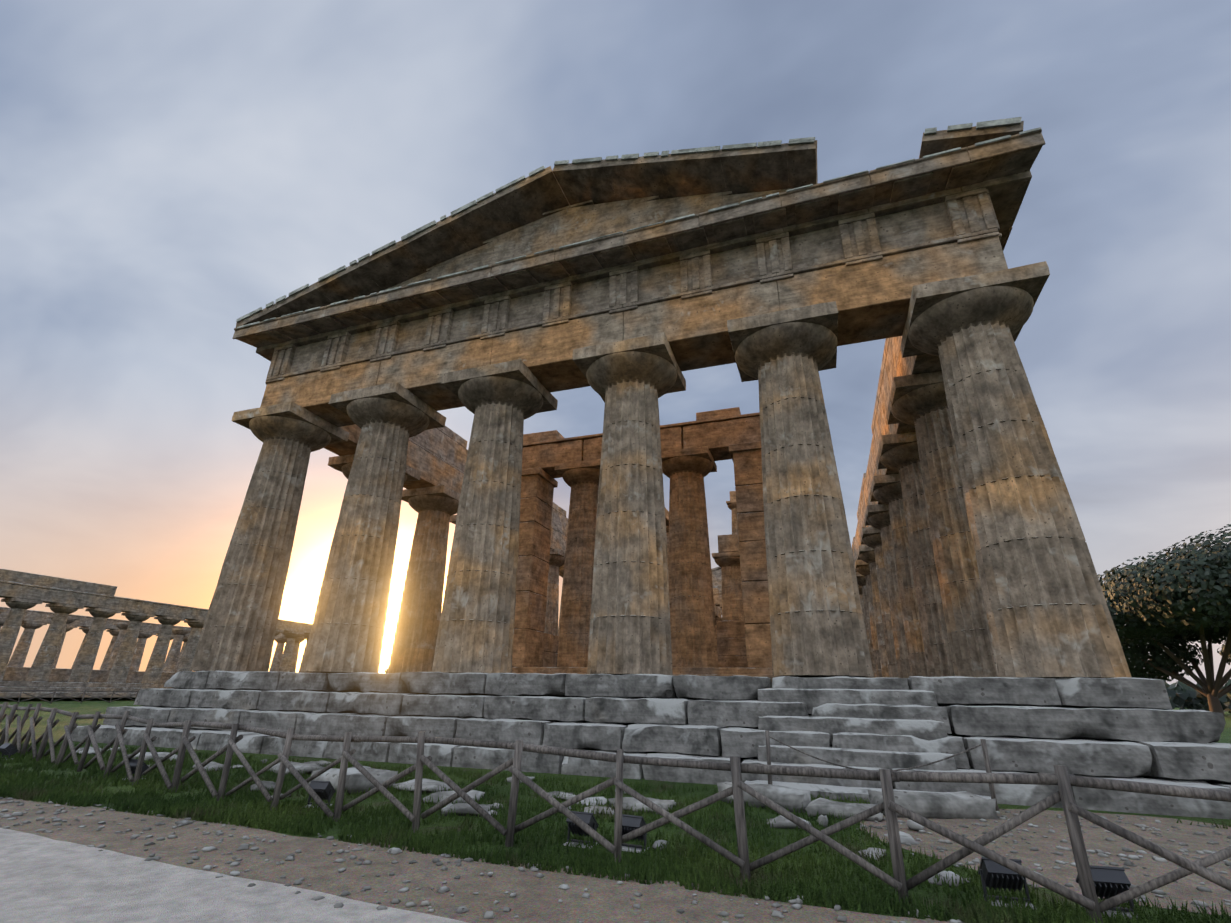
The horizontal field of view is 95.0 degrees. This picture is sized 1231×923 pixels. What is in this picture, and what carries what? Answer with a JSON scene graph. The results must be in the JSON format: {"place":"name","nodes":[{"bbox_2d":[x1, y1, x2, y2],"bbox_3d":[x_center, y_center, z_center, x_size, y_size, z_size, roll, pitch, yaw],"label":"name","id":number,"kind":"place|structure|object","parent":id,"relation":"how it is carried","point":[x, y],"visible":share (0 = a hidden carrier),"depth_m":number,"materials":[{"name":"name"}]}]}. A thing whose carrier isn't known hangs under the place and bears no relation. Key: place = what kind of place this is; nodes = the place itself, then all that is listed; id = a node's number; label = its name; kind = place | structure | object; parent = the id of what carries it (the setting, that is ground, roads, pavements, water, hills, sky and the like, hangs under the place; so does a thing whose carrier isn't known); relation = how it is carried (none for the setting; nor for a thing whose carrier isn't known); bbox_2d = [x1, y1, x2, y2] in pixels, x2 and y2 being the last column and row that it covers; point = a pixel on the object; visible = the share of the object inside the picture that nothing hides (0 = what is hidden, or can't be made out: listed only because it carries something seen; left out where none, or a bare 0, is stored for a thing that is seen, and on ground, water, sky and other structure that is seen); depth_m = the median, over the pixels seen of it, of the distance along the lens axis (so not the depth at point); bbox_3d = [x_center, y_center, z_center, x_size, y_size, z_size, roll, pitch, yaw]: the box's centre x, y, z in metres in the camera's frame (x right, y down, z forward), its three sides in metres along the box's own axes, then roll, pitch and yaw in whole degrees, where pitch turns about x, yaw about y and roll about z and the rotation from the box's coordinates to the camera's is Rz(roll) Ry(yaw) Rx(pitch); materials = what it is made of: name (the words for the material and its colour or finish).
{"place":"outdoors","nodes":[
{"label":"outdoors","id":0,"kind":"place"},
{"bbox_2d":[175,636,188,672],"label":"column","id":1,"kind":"structure","parent":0,"point":[185,638],"depth_m":81.13,"materials":[{"name":"stone"}]},
{"bbox_2d":[0,828,467,922],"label":"pale path","id":2,"kind":"structure","parent":0,"point":[45,879],"depth_m":4.36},
{"bbox_2d":[269,637,286,670],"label":"column","id":3,"kind":"structure","parent":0,"point":[278,654],"depth_m":79.35,"materials":[{"name":"stone"}]},
{"bbox_2d":[290,637,304,671],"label":"column","id":4,"kind":"structure","parent":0,"point":[298,640],"depth_m":78.56,"materials":[{"name":"stone"}]},
{"bbox_2d":[299,634,309,672],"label":"column","id":5,"kind":"structure","parent":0,"point":[306,636],"depth_m":74.05,"materials":[{"name":"brown stone"}]},
{"bbox_2d":[0,698,1230,922],"bbox_3d":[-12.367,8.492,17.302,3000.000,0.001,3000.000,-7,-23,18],"label":"ground","id":6,"kind":"structure","parent":0,"point":[80,706],"depth_m":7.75,"materials":[{"name":"green plant"}]},
{"bbox_2d":[0,743,18,759],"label":"floodlight","id":7,"kind":"object","parent":6,"relation":"on","point":[9,749],"visible":0.85,"depth_m":11.82,"materials":[{"name":"grey metal"}]},
{"bbox_2d":[0,689,138,703],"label":"basilica fence","id":8,"kind":"object","parent":6,"relation":"on","point":[55,690],"visible":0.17,"depth_m":43.96,"materials":[{"name":"brown wood"}]},
{"bbox_2d":[122,759,148,779],"bbox_3d":[-8.239,5.303,9.690,0.324,0.350,0.248,-6,-23,17],"label":"floodlight","id":9,"kind":"object","parent":6,"relation":"on","point":[133,764],"visible":0.46,"depth_m":9.66,"materials":[{"name":"grey metal"}]},
{"bbox_2d":[0,569,312,697],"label":"background temple","id":10,"kind":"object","parent":6,"relation":"on","point":[32,586],"visible":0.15,"depth_m":52.48,"materials":[{"name":"grey stone"}]},
{"bbox_2d":[0,619,5,629],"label":"column","id":11,"kind":"structure","parent":10,"relation":"attached to","point":[2,621],"depth_m":63.00,"materials":[{"name":"grey stone"}]},
{"bbox_2d":[0,598,42,680],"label":"column","id":12,"kind":"structure","parent":10,"relation":"attached to","point":[11,626],"depth_m":47.03,"materials":[{"name":"stone"}]},
{"bbox_2d":[7,621,46,666],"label":"column","id":13,"kind":"structure","parent":10,"relation":"attached to","point":[19,655],"depth_m":64.86,"materials":[{"name":"grey stone"}]},
{"bbox_2d":[25,603,83,680],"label":"column","id":14,"kind":"structure","parent":10,"relation":"attached to","point":[42,665],"depth_m":49.28,"materials":[{"name":"grey stone"}]},
{"bbox_2d":[49,625,77,667],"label":"column","id":15,"kind":"structure","parent":10,"relation":"attached to","point":[69,627],"depth_m":68.36,"materials":[{"name":"grey stone"}]},
{"bbox_2d":[47,615,80,667],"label":"column","id":16,"kind":"structure","parent":10,"relation":"attached to","point":[70,619],"depth_m":59.29,"materials":[{"name":"grey stone"}]},
{"bbox_2d":[71,627,105,668],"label":"column","id":17,"kind":"structure","parent":10,"relation":"attached to","point":[85,630],"depth_m":70.38,"materials":[{"name":"stone"}]},
{"bbox_2d":[68,608,121,681],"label":"column","id":18,"kind":"structure","parent":10,"relation":"attached to","point":[83,666],"depth_m":51.98,"materials":[{"name":"grey stone"}]},
{"bbox_2d":[100,629,119,669],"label":"column","id":19,"kind":"structure","parent":10,"relation":"attached to","point":[114,633],"depth_m":72.94,"materials":[{"name":"brown stone"}]},
{"bbox_2d":[105,622,141,669],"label":"column","id":20,"kind":"structure","parent":10,"relation":"attached to","point":[122,626],"depth_m":63.94,"materials":[{"name":"stone"}]},
{"bbox_2d":[106,612,154,682],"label":"column","id":21,"kind":"structure","parent":10,"relation":"attached to","point":[119,671],"depth_m":54.67,"materials":[{"name":"grey stone"}]},
{"bbox_2d":[129,632,156,670],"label":"column","id":22,"kind":"structure","parent":10,"relation":"attached to","point":[138,651],"depth_m":75.70,"materials":[{"name":"stone"}]},
{"bbox_2d":[141,616,185,683],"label":"column","id":23,"kind":"structure","parent":10,"relation":"attached to","point":[153,671],"depth_m":57.38,"materials":[{"name":"stone"}]},
{"bbox_2d":[156,634,174,666],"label":"column","id":24,"kind":"structure","parent":10,"relation":"attached to","point":[172,637],"depth_m":79.16,"materials":[{"name":"stone"}]},
{"bbox_2d":[162,628,190,672],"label":"column","id":25,"kind":"structure","parent":10,"relation":"attached to","point":[171,662],"depth_m":69.32,"materials":[{"name":"stone"}]},
{"bbox_2d":[176,620,204,672],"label":"column","id":26,"kind":"structure","parent":10,"relation":"attached to","point":[189,651],"depth_m":60.34,"materials":[{"name":"grey stone"}]},
{"bbox_2d":[268,629,283,670],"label":"column","id":27,"kind":"structure","parent":10,"relation":"attached to","point":[277,632],"depth_m":69.36,"materials":[{"name":"stone"}]},
{"bbox_2d":[278,631,303,671],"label":"column","id":28,"kind":"structure","parent":10,"relation":"attached to","point":[287,655],"depth_m":71.29,"materials":[{"name":"stone"}]},
{"bbox_2d":[305,780,335,807],"bbox_3d":[-4.073,4.601,7.789,0.324,0.350,0.248,-3,-23,10],"label":"floodlight","id":29,"kind":"object","parent":6,"relation":"on","point":[324,790],"visible":0.65,"depth_m":7.75,"materials":[{"name":"grey metal"}]},
{"bbox_2d":[0,796,949,922],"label":"dirt strip","id":30,"kind":"object","parent":6,"relation":"on","point":[316,867],"visible":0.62,"depth_m":4.86,"materials":[{"name":"brown soil"}]},
{"bbox_2d":[0,797,1230,922],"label":"pebbles","id":31,"kind":"object","parent":30,"relation":"on","point":[489,914],"visible":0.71,"depth_m":5.59,"materials":[{"name":"stone"}]},
{"bbox_2d":[76,747,997,886],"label":"ground stones","id":32,"kind":"object","parent":6,"relation":"on","point":[957,805],"visible":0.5,"depth_m":7.88,"materials":[{"name":"grey stone"}]},
{"bbox_2d":[564,811,598,848],"bbox_3d":[-0.363,3.971,6.086,0.324,0.350,0.248,-8,-24,21],"label":"floodlight","id":33,"kind":"object","parent":6,"relation":"on","point":[588,818],"visible":0.5,"depth_m":6.05,"materials":[{"name":"grey metal"}]},
{"bbox_2d":[0,702,1230,922],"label":"fence","id":34,"kind":"object","parent":6,"relation":"on","point":[1064,782],"visible":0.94,"depth_m":5.40,"materials":[{"name":"brown wood"}]},
{"bbox_2d":[622,814,648,852],"bbox_3d":[0.173,3.929,5.960,0.324,0.350,0.248,-10,-25,24],"label":"floodlight","id":35,"kind":"object","parent":6,"relation":"on","point":[630,823],"visible":0.54,"depth_m":5.91,"materials":[{"name":"grey metal"}]},
{"bbox_2d":[71,671,1230,818],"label":"temple steps","id":36,"kind":"structure","parent":6,"relation":"on","point":[1129,729],"depth_m":11.07,"materials":[{"name":"stone"}]},
{"bbox_2d":[190,401,348,670],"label":"temple column","id":37,"kind":"structure","parent":36,"relation":"on","point":[238,632],"depth_m":19.04,"materials":[{"name":"stone"}]},
{"bbox_2d":[232,127,1045,426],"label":"entablature","id":38,"kind":"structure","parent":37,"relation":"on","point":[866,250],"depth_m":16.54,"materials":[{"name":"stone"}]},
{"bbox_2d":[236,117,1023,327],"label":"pediment","id":39,"kind":"structure","parent":38,"relation":"on","point":[560,204],"depth_m":19.13,"materials":[{"name":"stone"}]},
{"bbox_2d":[307,454,420,672],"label":"temple column","id":40,"kind":"structure","parent":36,"relation":"on","point":[343,464],"depth_m":24.40,"materials":[{"name":"stone"}]},
{"bbox_2d":[259,353,567,550],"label":"entablature","id":41,"kind":"structure","parent":40,"relation":"on","point":[436,456],"depth_m":28.36,"materials":[{"name":"stone"}]},
{"bbox_2d":[301,382,445,672],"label":"temple column","id":42,"kind":"structure","parent":36,"relation":"on","point":[347,632],"depth_m":17.60,"materials":[{"name":"stone"}]},
{"bbox_2d":[388,485,459,672],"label":"temple column","id":43,"kind":"structure","parent":36,"relation":"on","point":[418,619],"depth_m":26.92,"materials":[{"name":"stone"}]},
{"bbox_2d":[450,515,456,524],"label":"temple column","id":44,"kind":"structure","parent":36,"relation":"on","point":[453,519],"depth_m":32.23,"materials":[{"name":"stone"}]},
{"bbox_2d":[432,359,557,672],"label":"temple column","id":45,"kind":"structure","parent":36,"relation":"on","point":[502,401],"depth_m":16.18,"materials":[{"name":"stone"}]},
{"bbox_2d":[544,548,564,635],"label":"temple column","id":46,"kind":"structure","parent":36,"relation":"on","point":[557,559],"depth_m":39.40,"materials":[{"name":"stone"}]},
{"bbox_2d":[558,565,563,635],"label":"temple column","id":47,"kind":"structure","parent":36,"relation":"on","point":[561,571],"depth_m":43.76,"materials":[{"name":"stone"}]},
{"bbox_2d":[572,332,685,674],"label":"temple column","id":48,"kind":"structure","parent":36,"relation":"on","point":[631,381],"depth_m":14.76,"materials":[{"name":"stone"}]},
{"bbox_2d":[512,407,775,676],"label":"cella remains","id":49,"kind":"object","parent":36,"relation":"on","point":[744,645],"visible":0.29,"depth_m":23.21,"materials":[{"name":"stone"}]},
{"bbox_2d":[555,459,600,666],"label":"column","id":50,"kind":"structure","parent":49,"relation":"on","point":[581,479],"depth_m":23.00,"materials":[{"name":"stone"}]},
{"bbox_2d":[661,446,718,667],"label":"column","id":51,"kind":"structure","parent":49,"relation":"on","point":[692,611],"depth_m":21.57,"materials":[{"name":"stone"}]},
{"bbox_2d":[665,491,738,617],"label":"architraves","id":52,"kind":"object","parent":49,"relation":"on","point":[728,543],"visible":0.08,"depth_m":29.51,"materials":[{"name":"stone"}]},
{"bbox_2d":[666,526,668,566],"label":"column","id":53,"kind":"structure","parent":52,"relation":"on","point":[667,531],"depth_m":40.41,"materials":[{"name":"stone"}]},
{"bbox_2d":[726,501,738,535],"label":"column","id":54,"kind":"structure","parent":52,"relation":"on","point":[732,505],"depth_m":34.93,"materials":[{"name":"stone"}]},
{"bbox_2d":[715,617,721,653],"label":"column","id":55,"kind":"structure","parent":49,"relation":"on","point":[718,619],"depth_m":54.16,"materials":[{"name":"stone"}]},
{"bbox_2d":[712,551,743,620],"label":"column","id":56,"kind":"structure","parent":49,"relation":"on","point":[728,563],"depth_m":28.93,"materials":[{"name":"stone"}]},
{"bbox_2d":[727,301,873,676],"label":"temple column","id":57,"kind":"structure","parent":36,"relation":"on","point":[817,623],"depth_m":13.36,"materials":[{"name":"stone"}]},
{"bbox_2d":[858,585,871,677],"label":"temple column","id":58,"kind":"structure","parent":36,"relation":"on","point":[861,595],"depth_m":48.87,"materials":[{"name":"stone"}]},
{"bbox_2d":[856,572,875,677],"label":"temple column","id":59,"kind":"structure","parent":36,"relation":"on","point":[861,580],"depth_m":44.52,"materials":[{"name":"stone"}]},
{"bbox_2d":[854,560,881,676],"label":"temple column","id":60,"kind":"structure","parent":36,"relation":"on","point":[862,567],"depth_m":40.54,"materials":[{"name":"stone"}]},
{"bbox_2d":[857,545,888,676],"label":"temple column","id":61,"kind":"structure","parent":36,"relation":"on","point":[866,553],"depth_m":36.58,"materials":[{"name":"stone"}]},
{"bbox_2d":[860,527,898,677],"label":"temple column","id":62,"kind":"structure","parent":36,"relation":"on","point":[870,537],"depth_m":32.57,"materials":[{"name":"stone"}]},
{"bbox_2d":[864,504,910,677],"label":"temple column","id":63,"kind":"structure","parent":36,"relation":"on","point":[877,516],"depth_m":28.56,"materials":[{"name":"stone"}]},
{"bbox_2d":[870,474,928,676],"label":"temple column","id":64,"kind":"structure","parent":36,"relation":"on","point":[886,489],"depth_m":24.53,"materials":[{"name":"stone"}]},
{"bbox_2d":[876,432,954,676],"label":"temple column","id":65,"kind":"structure","parent":36,"relation":"on","point":[898,452],"depth_m":20.47,"materials":[{"name":"stone"}]},
{"bbox_2d":[852,180,1026,564],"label":"entablature","id":66,"kind":"structure","parent":65,"relation":"on","point":[894,364],"depth_m":22.16,"materials":[{"name":"stone"}]},
{"bbox_2d":[886,371,998,677],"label":"temple column","id":67,"kind":"structure","parent":36,"relation":"on","point":[918,402],"depth_m":16.37,"materials":[{"name":"stone"}]},
{"bbox_2d":[900,261,1131,677],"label":"temple column","id":68,"kind":"structure","parent":36,"relation":"on","point":[1047,611],"depth_m":12.04,"materials":[{"name":"stone"}]},
{"bbox_2d":[384,668,1230,713],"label":"distant treeline","id":69,"kind":"object","parent":6,"relation":"on","point":[1181,695],"visible":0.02,"depth_m":86.90,"materials":[{"name":"green plant"}]},
{"bbox_2d":[765,731,998,810],"bbox_3d":[4.073,4.859,8.949,3.296,0.952,0.072,-8,-24,20],"label":"rope barrier","id":70,"kind":"object","parent":6,"relation":"on","point":[983,744],"visible":0.75,"depth_m":8.71,"materials":[{"name":"fabric"}]},
{"bbox_2d":[978,857,1033,908],"bbox_3d":[3.160,3.423,4.591,0.324,0.350,0.248,-4,-23,12],"label":"floodlight","id":71,"kind":"object","parent":6,"relation":"on","point":[994,875],"visible":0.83,"depth_m":4.56,"materials":[{"name":"grey metal"}]},
{"bbox_2d":[860,809,1230,915],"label":"dirt patch","id":72,"kind":"object","parent":6,"relation":"on","point":[1184,889],"visible":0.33,"depth_m":6.32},
{"bbox_2d":[1076,865,1137,918],"bbox_3d":[3.838,3.364,4.419,0.324,0.350,0.248,-4,-23,13],"label":"floodlight","id":73,"kind":"object","parent":6,"relation":"on","point":[1109,882],"visible":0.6,"depth_m":4.37,"materials":[{"name":"grey metal"}]},
{"bbox_2d":[1097,524,1230,715],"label":"tree","id":74,"kind":"object","parent":6,"relation":"on","point":[1171,603],"visible":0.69,"depth_m":68.43,"materials":[{"name":"green plant"}]},
{"bbox_2d":[1217,643,1230,658],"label":"tree","id":75,"kind":"object","parent":6,"relation":"on","point":[1222,648],"visible":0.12,"depth_m":110.14,"materials":[{"name":"green plant"}]},
{"bbox_2d":[0,0,1230,684],"label":"sky","id":76,"kind":"structure","parent":0,"point":[172,171],"materials":[{"name":"blue"}]},
{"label":"temple column","id":77,"kind":"object","parent":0,"visible":0},
{"bbox_2d":[713,586,721,614],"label":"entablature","id":78,"kind":"structure","parent":77,"relation":"on","point":[719,588],"depth_m":70.70,"materials":[{"name":"stone"}]},
{"bbox_2d":[711,566,721,585],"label":"pediment","id":79,"kind":"structure","parent":78,"relation":"on","point":[716,576],"depth_m":72.09,"materials":[{"name":"stone"}]}
]}

